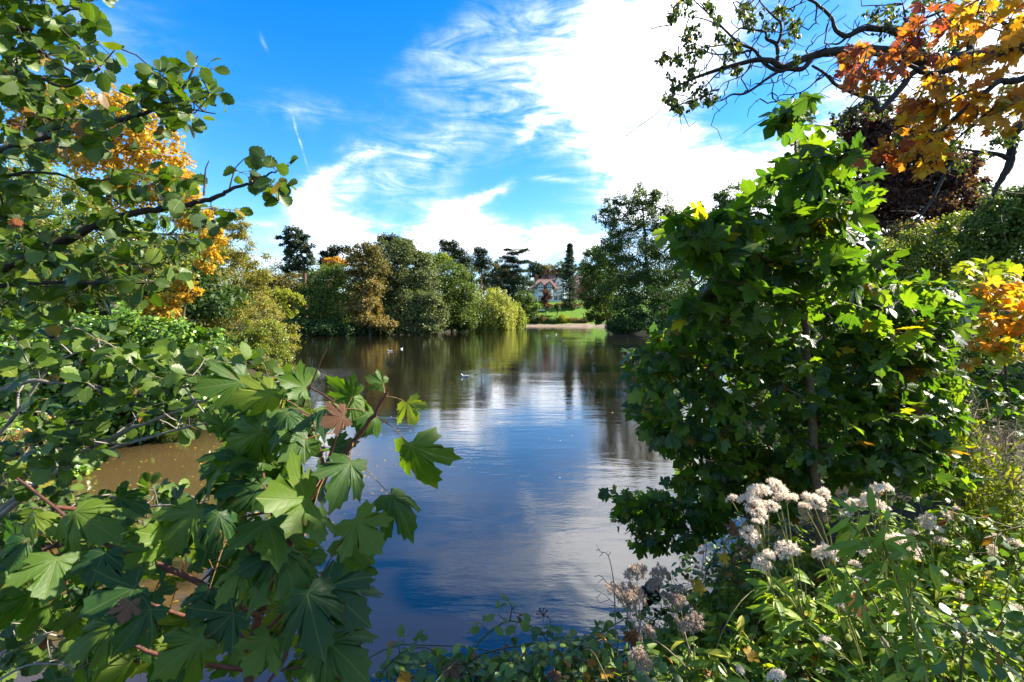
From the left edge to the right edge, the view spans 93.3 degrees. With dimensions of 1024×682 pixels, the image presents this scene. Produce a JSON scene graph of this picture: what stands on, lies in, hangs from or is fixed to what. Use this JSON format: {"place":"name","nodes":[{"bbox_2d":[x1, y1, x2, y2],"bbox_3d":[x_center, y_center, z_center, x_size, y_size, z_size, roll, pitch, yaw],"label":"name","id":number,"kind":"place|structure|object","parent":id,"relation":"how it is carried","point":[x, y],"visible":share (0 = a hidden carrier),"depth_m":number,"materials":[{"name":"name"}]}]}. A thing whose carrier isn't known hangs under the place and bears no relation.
{"place":"outdoors","nodes":[
{"label":"outdoors","id":0,"kind":"place"},
{"bbox_2d":[0,326,757,681],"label":"water","id":1,"kind":"structure","parent":0,"point":[538,436],"depth_m":7.26,"materials":[{"name":"blue liquid"}]},
{"bbox_2d":[641,578,662,598],"bbox_3d":[1.209,2.161,4.224,0.139,0.165,0.401,2,3,40],"label":"coot","id":2,"kind":"object","parent":1,"relation":"on","point":[644,588],"visible":0.57,"depth_m":4.16,"materials":[{"name":"black"}]},
{"bbox_2d":[0,287,1023,681],"bbox_3d":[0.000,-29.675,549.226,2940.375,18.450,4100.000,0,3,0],"label":"ground","id":3,"kind":"structure","parent":0,"point":[912,515],"depth_m":4.73,"materials":[{"name":"green plant"}]},
{"bbox_2d":[0,413,54,458],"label":"shrub","id":4,"kind":"object","parent":3,"relation":"on","point":[17,436],"visible":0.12,"depth_m":6.58,"materials":[{"name":"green plant"}]},
{"bbox_2d":[0,406,100,481],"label":"laurel bush","id":5,"kind":"object","parent":3,"relation":"on","point":[82,469],"visible":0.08,"depth_m":7.30,"materials":[{"name":"green plant"}]},
{"bbox_2d":[0,136,208,349],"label":"broadleaf tree","id":6,"kind":"object","parent":3,"relation":"on","point":[55,200],"visible":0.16,"depth_m":13.69,"materials":[{"name":"green plant"}]},
{"bbox_2d":[0,83,215,325],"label":"yellow maple tree","id":7,"kind":"object","parent":3,"relation":"on","point":[139,157],"visible":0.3,"depth_m":19.39,"materials":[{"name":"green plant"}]},
{"bbox_2d":[0,300,231,442],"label":"laurel bush","id":8,"kind":"object","parent":3,"relation":"on","point":[176,331],"visible":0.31,"depth_m":9.37,"materials":[{"name":"green plant"}]},
{"bbox_2d":[0,218,255,347],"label":"undergrowth","id":9,"kind":"object","parent":3,"relation":"on","point":[201,308],"visible":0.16,"depth_m":23.67,"materials":[{"name":"green plant"}]},
{"bbox_2d":[0,0,319,681],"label":"alder tree","id":10,"kind":"object","parent":3,"relation":"on","point":[23,88],"visible":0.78,"depth_m":1.45,"materials":[{"name":"green plant"}]},
{"bbox_2d":[132,227,232,350],"bbox_3d":[-9.268,-0.846,13.486,2.889,4.650,0.914,0,3,0],"label":"yellow maple tree","id":11,"kind":"object","parent":3,"relation":"on","point":[171,300],"visible":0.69,"depth_m":13.36,"materials":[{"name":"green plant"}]},
{"bbox_2d":[154,202,304,355],"bbox_3d":[-17.542,-3.572,28.785,10.259,9.434,5.481,0,3,0],"label":"willow tree","id":12,"kind":"object","parent":3,"relation":"on","point":[241,258],"visible":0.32,"depth_m":28.61,"materials":[{"name":"green plant"}]},
{"bbox_2d":[0,347,462,681],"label":"maple sapling","id":13,"kind":"object","parent":3,"relation":"on","point":[276,557],"visible":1,"depth_m":0.92,"materials":[{"name":"green plant"}]},
{"bbox_2d":[169,318,295,361],"bbox_3d":[-16.098,-0.055,27.084,8.144,2.558,3.848,0,3,0],"label":"shrub","id":14,"kind":"object","parent":3,"relation":"on","point":[253,337],"visible":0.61,"depth_m":26.76,"materials":[{"name":"green plant"}]},
{"bbox_2d":[207,343,283,372],"bbox_3d":[-12.803,0.738,21.157,6.096,1.514,2.508,0,3,0],"label":"waterside shrub","id":15,"kind":"object","parent":3,"relation":"on","point":[260,367],"visible":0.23,"depth_m":20.95,"materials":[{"name":"green plant"}]},
{"bbox_2d":[239,260,323,318],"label":"broadleaf tree","id":16,"kind":"object","parent":3,"relation":"on","point":[278,281],"visible":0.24,"depth_m":88.99,"materials":[{"name":"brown plant"}]},
{"bbox_2d":[257,286,306,319],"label":"broadleaf tree","id":17,"kind":"object","parent":3,"relation":"on","point":[297,299],"visible":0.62,"depth_m":37.68,"materials":[{"name":"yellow plant"}]},
{"bbox_2d":[274,225,317,316],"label":"scots pine","id":18,"kind":"object","parent":3,"relation":"on","point":[299,244],"visible":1,"depth_m":84.98,"materials":[{"name":"green plant"}]},
{"bbox_2d":[276,317,359,335],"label":"waterside shrub","id":19,"kind":"object","parent":3,"relation":"on","point":[314,328],"visible":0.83,"depth_m":70.92,"materials":[{"name":"green plant"}]},
{"bbox_2d":[283,260,379,325],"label":"broadleaf tree","id":20,"kind":"object","parent":3,"relation":"on","point":[324,300],"visible":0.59,"depth_m":76.21,"materials":[{"name":"green plant"}]},
{"bbox_2d":[316,240,351,285],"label":"pine tree","id":21,"kind":"object","parent":3,"relation":"on","point":[333,251],"visible":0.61,"depth_m":96.80,"materials":[{"name":"green plant"}]},
{"bbox_2d":[320,256,348,305],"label":"broadleaf tree","id":22,"kind":"object","parent":3,"relation":"on","point":[331,259],"visible":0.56,"depth_m":81.83,"materials":[{"name":"orange plant"}]},
{"bbox_2d":[230,266,485,322],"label":"woodland","id":23,"kind":"object","parent":3,"relation":"on","point":[480,313],"visible":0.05,"depth_m":110.76,"materials":[{"name":"green plant"}]},
{"bbox_2d":[336,322,392,335],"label":"waterside shrub","id":24,"kind":"object","parent":3,"relation":"on","point":[361,331],"visible":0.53,"depth_m":73.09,"materials":[{"name":"green plant"}]},
{"bbox_2d":[336,240,395,310],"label":"broadleaf tree","id":25,"kind":"object","parent":3,"relation":"on","point":[355,259],"visible":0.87,"depth_m":73.64,"materials":[{"name":"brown plant"}]},
{"bbox_2d":[339,276,398,335],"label":"broadleaf tree","id":26,"kind":"object","parent":3,"relation":"on","point":[363,316],"visible":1,"depth_m":72.22,"materials":[{"name":"brown plant"}]},
{"bbox_2d":[377,230,415,311],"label":"pine tree","id":27,"kind":"object","parent":3,"relation":"on","point":[389,238],"visible":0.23,"depth_m":103.53,"materials":[{"name":"green plant"}]},
{"bbox_2d":[361,235,447,316],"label":"holm oak","id":28,"kind":"object","parent":3,"relation":"on","point":[422,272],"visible":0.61,"depth_m":80.08,"materials":[{"name":"green plant"}]},
{"bbox_2d":[386,319,446,334],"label":"waterside shrub","id":29,"kind":"object","parent":3,"relation":"on","point":[422,329],"visible":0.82,"depth_m":76.06,"materials":[{"name":"green plant"}]},
{"bbox_2d":[382,286,454,334],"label":"holm oak","id":30,"kind":"object","parent":3,"relation":"on","point":[420,306],"visible":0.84,"depth_m":76.60,"materials":[{"name":"green plant"}]},
{"bbox_2d":[425,249,485,331],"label":"broadleaf tree","id":31,"kind":"object","parent":3,"relation":"on","point":[457,299],"visible":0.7,"depth_m":90.18,"materials":[{"name":"green plant"}]},
{"bbox_2d":[438,235,474,271],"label":"pine tree","id":32,"kind":"object","parent":3,"relation":"on","point":[449,247],"visible":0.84,"depth_m":108.60,"materials":[{"name":"green plant"}]},
{"bbox_2d":[436,314,480,331],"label":"waterside shrub","id":33,"kind":"object","parent":3,"relation":"on","point":[456,327],"visible":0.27,"depth_m":91.91,"materials":[{"name":"green plant"}]},
{"bbox_2d":[461,264,488,285],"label":"skyline tree","id":34,"kind":"object","parent":3,"relation":"on","point":[473,277],"visible":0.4,"depth_m":258.87,"materials":[{"name":"green plant"}]},
{"bbox_2d":[471,246,492,296],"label":"pine tree","id":35,"kind":"object","parent":3,"relation":"on","point":[482,262],"visible":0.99,"depth_m":116.77,"materials":[{"name":"green plant"}]},
{"bbox_2d":[478,260,500,285],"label":"skyline tree","id":36,"kind":"object","parent":3,"relation":"on","point":[490,276],"visible":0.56,"depth_m":258.78,"materials":[{"name":"green plant"}]},
{"bbox_2d":[465,286,520,329],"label":"weeping willow","id":37,"kind":"object","parent":3,"relation":"on","point":[499,311],"visible":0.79,"depth_m":114.28,"materials":[{"name":"green plant"}]},
{"bbox_2d":[298,593,690,681],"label":"bramble","id":38,"kind":"object","parent":3,"relation":"on","point":[569,664],"visible":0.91,"depth_m":2.21,"materials":[{"name":"green plant"}]},
{"bbox_2d":[396,670,410,681],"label":"fallen leaf","id":39,"kind":"object","parent":38,"relation":"on","point":[405,677],"visible":1,"depth_m":2.06,"materials":[{"name":"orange plant"}]},
{"bbox_2d":[442,658,462,678],"bbox_3d":[-0.258,1.427,2.097,0.092,0.044,0.089,0,3,0],"label":"fallen leaf","id":40,"kind":"object","parent":38,"relation":"on","point":[453,671],"visible":0.88,"depth_m":2.10,"materials":[{"name":"brown plant"}]},
{"bbox_2d":[546,669,564,681],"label":"fallen leaf","id":41,"kind":"object","parent":38,"relation":"on","point":[556,676],"visible":1,"depth_m":2.04,"materials":[{"name":"brown plant"}]},
{"bbox_2d":[596,544,617,656],"bbox_3d":[0.443,1.212,2.256,0.109,0.542,0.007,0,3,0],"label":"bare twig","id":42,"kind":"object","parent":38,"relation":"attached to","point":[614,599],"visible":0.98,"depth_m":2.25,"materials":[{"name":"brown wood"}]},
{"bbox_2d":[623,625,639,645],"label":"fallen leaf","id":43,"kind":"object","parent":38,"relation":"on","point":[630,636],"visible":1,"depth_m":2.16,"materials":[{"name":"brown plant"}]},
{"bbox_2d":[512,302,529,328],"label":"weeping willow","id":44,"kind":"object","parent":3,"relation":"on","point":[520,322],"visible":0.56,"depth_m":121.00,"materials":[{"name":"green plant"}]},
{"bbox_2d":[510,290,543,324],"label":"broadleaf tree","id":45,"kind":"object","parent":3,"relation":"on","point":[525,300],"visible":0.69,"depth_m":143.65,"materials":[{"name":"green plant"}]},
{"bbox_2d":[525,261,542,277],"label":"skyline tree","id":46,"kind":"object","parent":3,"relation":"on","point":[533,267],"visible":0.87,"depth_m":258.88,"materials":[{"name":"green plant"}]},
{"bbox_2d":[539,263,559,274],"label":"skyline tree","id":47,"kind":"object","parent":3,"relation":"on","point":[551,269],"visible":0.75,"depth_m":258.50,"materials":[{"name":"green plant"}]},
{"bbox_2d":[553,260,566,282],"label":"skyline tree","id":48,"kind":"object","parent":3,"relation":"on","point":[561,263],"visible":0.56,"depth_m":258.58,"materials":[{"name":"green plant"}]},
{"bbox_2d":[459,266,707,298],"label":"woodland","id":49,"kind":"object","parent":3,"relation":"on","point":[704,279],"visible":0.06,"depth_m":272.52,"materials":[{"name":"green plant"}]},
{"bbox_2d":[570,243,621,325],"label":"broadleaf tree","id":50,"kind":"object","parent":3,"relation":"on","point":[588,302],"visible":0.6,"depth_m":96.45,"materials":[{"name":"green plant"}]},
{"bbox_2d":[603,310,663,333],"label":"waterside shrub","id":51,"kind":"object","parent":3,"relation":"on","point":[617,327],"visible":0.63,"depth_m":83.11,"materials":[{"name":"green plant"}]},
{"bbox_2d":[604,562,668,681],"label":"hemp agrimony","id":52,"kind":"object","parent":3,"relation":"on","point":[630,597],"visible":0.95,"depth_m":2.20,"materials":[{"name":"beige plant"}]},
{"bbox_2d":[594,575,629,650],"bbox_3d":[0.468,1.287,2.259,0.174,0.393,0.007,0,3,0],"label":"bare twig","id":53,"kind":"object","parent":52,"relation":"attached to","point":[617,607],"visible":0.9,"depth_m":2.25,"materials":[{"name":"brown plant"}]},
{"bbox_2d":[627,644,652,681],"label":"hemp agrimony","id":54,"kind":"object","parent":3,"relation":"on","point":[638,652],"visible":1,"depth_m":1.78,"materials":[{"name":"beige plant"}]},
{"bbox_2d":[583,177,703,315],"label":"willow tree","id":55,"kind":"object","parent":3,"relation":"on","point":[631,281],"visible":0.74,"depth_m":88.36,"materials":[{"name":"green plant"}]},
{"bbox_2d":[603,279,695,324],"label":"willow shrub","id":56,"kind":"object","parent":3,"relation":"on","point":[636,309],"visible":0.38,"depth_m":85.06,"materials":[{"name":"green plant"}]},
{"bbox_2d":[639,307,670,336],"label":"waterside shrub","id":57,"kind":"object","parent":3,"relation":"on","point":[663,314],"visible":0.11,"depth_m":67.67,"materials":[{"name":"green plant"}]},
{"bbox_2d":[640,611,705,681],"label":"hemp agrimony","id":58,"kind":"object","parent":3,"relation":"on","point":[683,623],"visible":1,"depth_m":2.02,"materials":[{"name":"beige plant"}]},
{"bbox_2d":[647,561,710,679],"bbox_3d":[0.839,1.486,2.297,0.382,0.814,0.232,1,3,24],"label":"hemp agrimony","id":59,"kind":"object","parent":3,"relation":"on","point":[661,572],"visible":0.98,"depth_m":2.29,"materials":[{"name":"green plant"}]},
{"bbox_2d":[708,179,774,306],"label":"broadleaf tree","id":60,"kind":"object","parent":3,"relation":"on","point":[722,198],"visible":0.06,"depth_m":45.04,"materials":[{"name":"green plant"}]},
{"bbox_2d":[725,483,797,664],"bbox_3d":[1.187,1.198,2.212,0.370,1.110,0.242,0,3,0],"label":"hemp agrimony","id":61,"kind":"object","parent":3,"relation":"on","point":[761,587],"visible":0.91,"depth_m":2.20,"materials":[{"name":"white plant"}]},
{"bbox_2d":[736,665,786,681],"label":"hemp agrimony","id":62,"kind":"object","parent":3,"relation":"on","point":[771,674],"visible":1,"depth_m":1.70,"materials":[{"name":"white plant"}]},
{"bbox_2d":[598,92,934,620],"bbox_3d":[1.706,0.278,2.921,2.263,2.997,2.184,0,3,0],"label":"maple tree","id":63,"kind":"object","parent":3,"relation":"on","point":[726,241],"visible":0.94,"depth_m":2.54,"materials":[{"name":"green plant"}]},
{"bbox_2d":[635,588,912,681],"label":"herb clump","id":64,"kind":"object","parent":3,"relation":"on","point":[707,637],"visible":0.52,"depth_m":2.26,"materials":[{"name":"green plant"}]},
{"bbox_2d":[741,645,760,662],"bbox_3d":[0.947,1.235,1.902,0.070,0.028,0.063,2,3,43],"label":"fallen leaf","id":65,"kind":"object","parent":64,"relation":"on","point":[753,655],"visible":1,"depth_m":1.91,"materials":[{"name":"yellow plant"}]},
{"bbox_2d":[738,518,812,680],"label":"hemp agrimony","id":66,"kind":"object","parent":3,"relation":"on","point":[781,612],"visible":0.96,"depth_m":2.10,"materials":[{"name":"green plant"}]},
{"bbox_2d":[761,477,824,678],"bbox_3d":[1.341,1.179,2.266,0.297,1.044,0.271,0,3,0],"label":"hemp agrimony","id":67,"kind":"object","parent":3,"relation":"on","point":[787,580],"visible":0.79,"depth_m":2.26,"materials":[{"name":"green plant"}]},
{"bbox_2d":[751,539,840,681],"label":"hemp agrimony","id":68,"kind":"object","parent":3,"relation":"on","point":[817,646],"visible":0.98,"depth_m":2.01,"materials":[{"name":"green plant"}]},
{"bbox_2d":[723,235,903,337],"bbox_3d":[10.688,-2.112,16.948,7.424,6.065,3.616,0,3,0],"label":"broadleaf tree","id":69,"kind":"object","parent":3,"relation":"on","point":[781,257],"visible":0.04,"depth_m":16.75,"materials":[{"name":"green plant"}]},
{"bbox_2d":[613,525,1023,681],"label":"bramble","id":70,"kind":"object","parent":3,"relation":"on","point":[972,629],"visible":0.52,"depth_m":2.02,"materials":[{"name":"green plant"}]},
{"bbox_2d":[691,579,706,596],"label":"fallen leaf","id":71,"kind":"object","parent":70,"relation":"on","point":[698,586],"visible":1,"depth_m":2.45,"materials":[{"name":"yellow plant"}]},
{"bbox_2d":[724,520,740,536],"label":"fallen leaf","id":72,"kind":"object","parent":70,"relation":"on","point":[733,529],"visible":0.96,"depth_m":2.66,"materials":[{"name":"brown plant"}]},
{"bbox_2d":[843,592,869,620],"bbox_3d":[1.286,0.989,1.810,0.032,0.092,0.096,-2,3,-39],"label":"fallen leaf","id":73,"kind":"object","parent":70,"relation":"on","point":[859,609],"visible":0.3,"depth_m":1.79,"materials":[{"name":"brown plant"}]},
{"bbox_2d":[623,0,1023,265],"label":"ash tree","id":74,"kind":"object","parent":3,"relation":"on","point":[870,103],"visible":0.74,"depth_m":6.24,"materials":[{"name":"orange plant"}]},
{"bbox_2d":[798,485,871,679],"bbox_3d":[1.518,1.161,2.204,0.407,0.986,0.240,0,3,0],"label":"hemp agrimony","id":75,"kind":"object","parent":3,"relation":"on","point":[811,504],"visible":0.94,"depth_m":2.20,"materials":[{"name":"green plant"}]},
{"bbox_2d":[811,542,871,681],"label":"hemp agrimony","id":76,"kind":"object","parent":3,"relation":"on","point":[819,552],"visible":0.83,"depth_m":2.06,"materials":[{"name":"green plant"}]},
{"bbox_2d":[818,634,889,681],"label":"hemp agrimony","id":77,"kind":"object","parent":3,"relation":"on","point":[826,637],"visible":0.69,"depth_m":1.81,"materials":[{"name":"green plant"}]},
{"bbox_2d":[835,603,885,681],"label":"hemp agrimony","id":78,"kind":"object","parent":3,"relation":"on","point":[868,674],"visible":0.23,"depth_m":1.83,"materials":[{"name":"green plant"}]},
{"bbox_2d":[708,322,1018,404],"bbox_3d":[8.691,0.346,12.023,7.882,2.799,2.316,0,3,0],"label":"shrub","id":79,"kind":"object","parent":3,"relation":"on","point":[961,353],"visible":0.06,"depth_m":11.68,"materials":[{"name":"green plant"}]},
{"bbox_2d":[709,496,1023,681],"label":"herb clump","id":80,"kind":"object","parent":3,"relation":"on","point":[959,571],"visible":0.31,"depth_m":2.59,"materials":[{"name":"green plant"}]},
{"bbox_2d":[716,400,1023,677],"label":"bramble","id":81,"kind":"object","parent":3,"relation":"on","point":[995,562],"visible":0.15,"depth_m":2.74,"materials":[{"name":"green plant"}]},
{"bbox_2d":[840,482,914,644],"bbox_3d":[1.589,1.111,2.063,0.298,1.020,0.227,0,3,0],"label":"hemp agrimony","id":82,"kind":"object","parent":3,"relation":"on","point":[892,595],"visible":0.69,"depth_m":2.06,"materials":[{"name":"green plant"}]},
{"bbox_2d":[849,559,912,681],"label":"hemp agrimony","id":83,"kind":"object","parent":3,"relation":"on","point":[878,644],"visible":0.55,"depth_m":1.91,"materials":[{"name":"green plant"}]},
{"bbox_2d":[822,486,953,681],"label":"wildflower","id":84,"kind":"object","parent":3,"relation":"on","point":[899,580],"visible":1,"depth_m":1.43,"materials":[{"name":"green plant"}]},
{"bbox_2d":[775,351,1023,448],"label":"thicket","id":85,"kind":"object","parent":3,"relation":"on","point":[985,372],"visible":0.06,"depth_m":6.88,"materials":[{"name":"green plant"}]},
{"bbox_2d":[858,533,953,680],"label":"hemp agrimony","id":86,"kind":"object","parent":3,"relation":"on","point":[928,657],"visible":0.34,"depth_m":1.96,"materials":[{"name":"green plant"}]},
{"bbox_2d":[825,103,1000,234],"bbox_3d":[22.128,-6.388,26.634,9.328,13.302,4.278,0,3,0],"label":"copper beech","id":87,"kind":"object","parent":3,"relation":"on","point":[899,186],"visible":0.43,"depth_m":25.81,"materials":[{"name":"red plant"}]},
{"bbox_2d":[831,268,998,561],"bbox_3d":[2.516,0.522,3.033,0.813,1.924,1.572,2,3,39],"label":"maple tree","id":88,"kind":"object","parent":3,"relation":"on","point":[913,457],"visible":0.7,"depth_m":2.70,"materials":[{"name":"green plant"}]},
{"bbox_2d":[875,216,958,272],"bbox_3d":[20.699,-3.016,24.864,5.369,6.777,2.716,0,3,0],"label":"broadleaf tree","id":89,"kind":"object","parent":3,"relation":"on","point":[895,228],"visible":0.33,"depth_m":24.52,"materials":[{"name":"green plant"}]},
{"bbox_2d":[833,0,1023,182],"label":"autumn maple","id":90,"kind":"object","parent":3,"relation":"on","point":[926,110],"visible":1,"depth_m":1.72,"materials":[{"name":"orange plant"}]},
{"bbox_2d":[904,511,954,619],"bbox_3d":[2.292,1.284,2.620,0.259,0.710,0.238,1,3,17],"label":"hemp agrimony","id":91,"kind":"object","parent":3,"relation":"on","point":[929,524],"visible":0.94,"depth_m":2.61,"materials":[{"name":"green plant"}]},
{"bbox_2d":[865,206,1012,288],"bbox_3d":[16.100,-2.324,18.899,6.989,5.988,2.700,0,3,0],"label":"broadleaf tree","id":92,"kind":"object","parent":3,"relation":"on","point":[930,256],"visible":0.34,"depth_m":18.50,"materials":[{"name":"green plant"}]},
{"bbox_2d":[932,505,993,602],"bbox_3d":[2.594,1.267,2.710,0.449,0.637,0.221,0,3,0],"label":"hemp agrimony","id":93,"kind":"object","parent":3,"relation":"on","point":[943,539],"visible":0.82,"depth_m":2.73,"materials":[{"name":"green plant"}]},
{"bbox_2d":[931,390,1015,571],"bbox_3d":[2.901,0.907,3.036,0.431,1.217,0.357,0,3,0],"label":"willowherb","id":94,"kind":"object","parent":3,"relation":"on","point":[974,498],"visible":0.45,"depth_m":3.00,"materials":[{"name":"green plant"}]},
{"bbox_2d":[943,182,1023,336],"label":"broadleaf tree","id":95,"kind":"object","parent":3,"relation":"on","point":[998,240],"visible":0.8,"depth_m":14.54,"materials":[{"name":"green plant"}]},
{"bbox_2d":[948,255,1023,476],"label":"autumn sapling","id":96,"kind":"object","parent":3,"relation":"on","point":[993,286],"visible":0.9,"depth_m":4.31,"materials":[{"name":"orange plant"}]},
{"bbox_2d":[972,400,1023,575],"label":"willowherb","id":97,"kind":"object","parent":3,"relation":"on","point":[1007,507],"visible":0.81,"depth_m":2.92,"materials":[{"name":"green plant"}]},
{"bbox_2d":[985,532,1023,622],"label":"hemp agrimony","id":98,"kind":"object","parent":3,"relation":"on","point":[1018,543],"visible":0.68,"depth_m":2.54,"materials":[{"name":"green plant"}]},
{"bbox_2d":[0,0,1023,298],"label":"sky","id":99,"kind":"structure","parent":0,"point":[493,125],"materials":[{"name":"blue"}]},
{"bbox_2d":[464,299,652,324],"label":"lawn","id":100,"kind":"structure","parent":0,"point":[552,313],"depth_m":194.51,"materials":[{"name":"green plant"}]},
{"bbox_2d":[482,247,537,300],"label":"cedar tree","id":101,"kind":"object","parent":100,"relation":"on","point":[508,283],"visible":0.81,"depth_m":183.38,"materials":[{"name":"green plant"}]},
{"bbox_2d":[528,274,562,301],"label":"half timbered house","id":102,"kind":"structure","parent":100,"relation":"on","point":[550,285],"depth_m":213.70,"materials":[{"name":"white paint"}]},
{"bbox_2d":[539,289,552,314],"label":"ornamental tree","id":103,"kind":"object","parent":100,"relation":"on","point":[545,298],"visible":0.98,"depth_m":191.50,"materials":[{"name":"red plant"}]},
{"bbox_2d":[556,243,581,309],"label":"spruce tree","id":104,"kind":"object","parent":100,"relation":"on","point":[569,258],"visible":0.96,"depth_m":201.01,"materials":[{"name":"green plant"}]},
{"bbox_2d":[526,323,606,325],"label":"mud beach","id":105,"kind":"structure","parent":0,"point":[538,324],"depth_m":179.28,"materials":[{"name":"brown soil"}]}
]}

